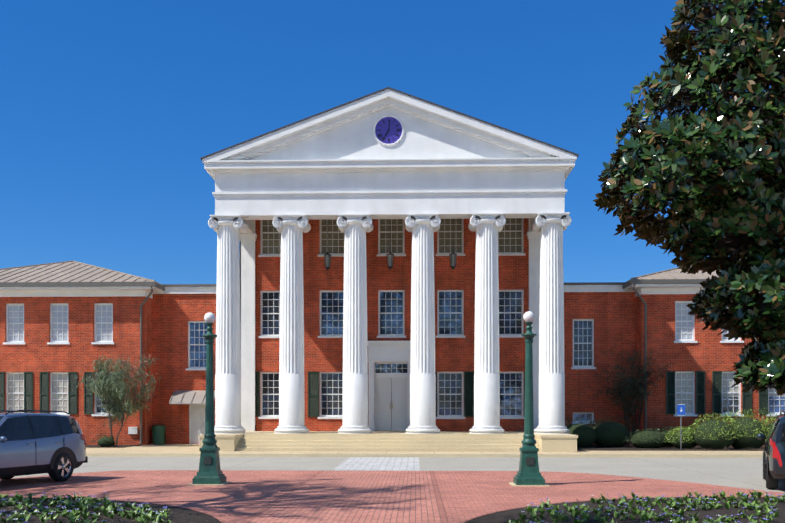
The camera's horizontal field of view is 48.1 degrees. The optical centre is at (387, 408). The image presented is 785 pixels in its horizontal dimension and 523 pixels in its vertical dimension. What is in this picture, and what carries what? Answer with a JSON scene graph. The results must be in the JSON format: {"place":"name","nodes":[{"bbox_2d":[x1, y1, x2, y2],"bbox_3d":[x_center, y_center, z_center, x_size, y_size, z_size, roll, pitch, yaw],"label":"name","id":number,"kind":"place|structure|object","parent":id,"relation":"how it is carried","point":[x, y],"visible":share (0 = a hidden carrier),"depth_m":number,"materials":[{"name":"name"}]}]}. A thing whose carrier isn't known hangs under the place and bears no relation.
{"place":"outdoors","nodes":[
{"label":"outdoors","id":0,"kind":"place"},
{"bbox_2d":[199,431,577,451],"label":"portico steps","id":1,"kind":"structure","parent":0,"point":[508,441],"depth_m":34.80,"materials":[{"name":"beige stone"}]},
{"bbox_2d":[208,212,571,433],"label":"portico columns","id":2,"kind":"structure","parent":1,"relation":"on","point":[421,227],"depth_m":36.03,"materials":[{"name":"white paint"}]},
{"bbox_2d":[0,470,783,522],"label":"brick plaza","id":3,"kind":"structure","parent":0,"point":[275,496],"depth_m":18.81,"materials":[{"name":"red brick"}]},
{"bbox_2d":[0,410,87,481],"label":"silver suv","id":4,"kind":"object","parent":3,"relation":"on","point":[53,446],"visible":1,"depth_m":20.75,"materials":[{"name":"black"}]},
{"bbox_2d":[0,491,225,522],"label":"flower bed","id":5,"kind":"object","parent":3,"relation":"on","point":[20,508],"visible":1,"depth_m":14.06,"materials":[{"name":"plant"}]},
{"bbox_2d":[187,312,230,485],"bbox_3d":[-4.183,-0.243,20.655,0.840,4.035,0.840,0,0,2],"label":"lamp post","id":6,"kind":"object","parent":3,"relation":"on","point":[210,473],"visible":1,"depth_m":20.55,"materials":[{"name":"green painted metal"},{"name":"glass"}]},
{"bbox_2d":[509,311,549,486],"bbox_3d":[3.274,-0.243,20.421,0.840,4.035,0.840,0,0,2],"label":"lamp post","id":7,"kind":"object","parent":3,"relation":"on","point":[528,474],"visible":1,"depth_m":20.32,"materials":[{"name":"metal"}]},
{"bbox_2d":[459,489,784,522],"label":"flower bed","id":8,"kind":"object","parent":3,"relation":"on","point":[756,507],"visible":1,"depth_m":14.11,"materials":[{"name":"plant"}]},
{"bbox_2d":[592,0,784,395],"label":"magnolia tree","id":9,"kind":"object","parent":3,"relation":"on","point":[719,212],"visible":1,"depth_m":11.63,"materials":[{"name":"green plant"}]},
{"bbox_2d":[0,0,784,283],"label":"sky","id":10,"kind":"structure","parent":0,"point":[110,110],"materials":[{"name":"blue"}]},
{"bbox_2d":[13,457,784,492],"bbox_3d":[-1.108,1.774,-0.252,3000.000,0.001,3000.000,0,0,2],"label":"ground","id":11,"kind":"structure","parent":0,"point":[746,473],"depth_m":27.48,"materials":[{"name":"concrete"}]},
{"bbox_2d":[0,261,215,444],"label":"wing","id":12,"kind":"structure","parent":11,"relation":"on","point":[63,324],"depth_m":40.28,"materials":[{"name":"red brick"}]},
{"bbox_2d":[128,427,137,433],"bbox_3d":[-11.597,0.989,40.038,0.400,0.330,0.120,0,0,2],"label":"utility box","id":13,"kind":"object","parent":12,"relation":"attached to","point":[132,430],"visible":1,"depth_m":39.98,"materials":[{"name":"white metal"}]},
{"bbox_2d":[333,457,419,470],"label":"crosswalk","id":14,"kind":"structure","parent":11,"relation":"on","point":[384,463],"depth_m":27.91,"materials":[{"name":"paint"}]},
{"bbox_2d":[200,87,578,430],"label":"main building","id":15,"kind":"structure","parent":11,"relation":"on","point":[387,159],"depth_m":39.75,"materials":[{"name":"paint"}]},
{"bbox_2d":[324,220,456,269],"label":"hanging lanterns","id":16,"kind":"object","parent":15,"relation":"hanging from","point":[390,257],"visible":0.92,"depth_m":38.07,"materials":[{"name":"black metal"}]},
{"bbox_2d":[86,445,764,450],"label":"planting beds","id":17,"kind":"object","parent":11,"relation":"on","point":[635,448],"visible":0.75,"depth_m":36.47,"materials":[{"name":"brown soil"}]},
{"bbox_2d":[76,353,160,445],"bbox_3d":[-11.789,-0.437,38.495,2.995,4.197,3.184,0,0,34],"label":"wispy tree","id":18,"kind":"object","parent":17,"relation":"on","point":[106,391],"visible":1,"depth_m":38.39,"materials":[{"name":"green plant"}]},
{"bbox_2d":[91,416,678,447],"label":"shrubs","id":19,"kind":"object","parent":17,"relation":"on","point":[610,433],"visible":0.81,"depth_m":37.45,"materials":[{"name":"green plant"}]},
{"bbox_2d":[592,347,672,445],"bbox_3d":[10.868,-0.535,39.058,3.461,4.398,2.800,0,0,2],"label":"dark tree","id":20,"kind":"object","parent":17,"relation":"on","point":[631,389],"visible":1,"depth_m":38.78,"materials":[{"name":"green plant"}]},
{"bbox_2d":[677,404,684,448],"bbox_3d":[11.876,0.739,35.648,0.320,1.830,0.069,0,0,2],"label":"parking sign","id":21,"kind":"object","parent":17,"relation":"on","point":[680,409],"visible":0.96,"depth_m":35.62,"materials":[{"name":"blue metal"}]},
{"bbox_2d":[664,407,777,449],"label":"shrubs","id":22,"kind":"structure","parent":17,"relation":"on","point":[740,433],"depth_m":35.59,"materials":[{"name":"green plant"}]},
{"bbox_2d":[564,267,784,445],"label":"wing","id":23,"kind":"structure","parent":11,"relation":"on","point":[646,313],"depth_m":39.42,"materials":[{"name":"red brick"}]},
{"bbox_2d":[756,410,784,488],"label":"dark suv","id":24,"kind":"object","parent":11,"relation":"on","point":[774,461],"visible":1,"depth_m":18.65,"materials":[{"name":"black paint"},{"name":"glass"},{"name":"rubber"}]},
{"bbox_2d":[86,444,763,457],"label":"pavement","id":25,"kind":"structure","parent":0,"point":[176,450],"depth_m":32.56,"materials":[{"name":"beige concrete"}]},
{"bbox_2d":[152,424,165,444],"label":"trash bin","id":26,"kind":"object","parent":25,"relation":"on","point":[158,434],"visible":1,"depth_m":40.38,"materials":[{"name":"green plastic"}]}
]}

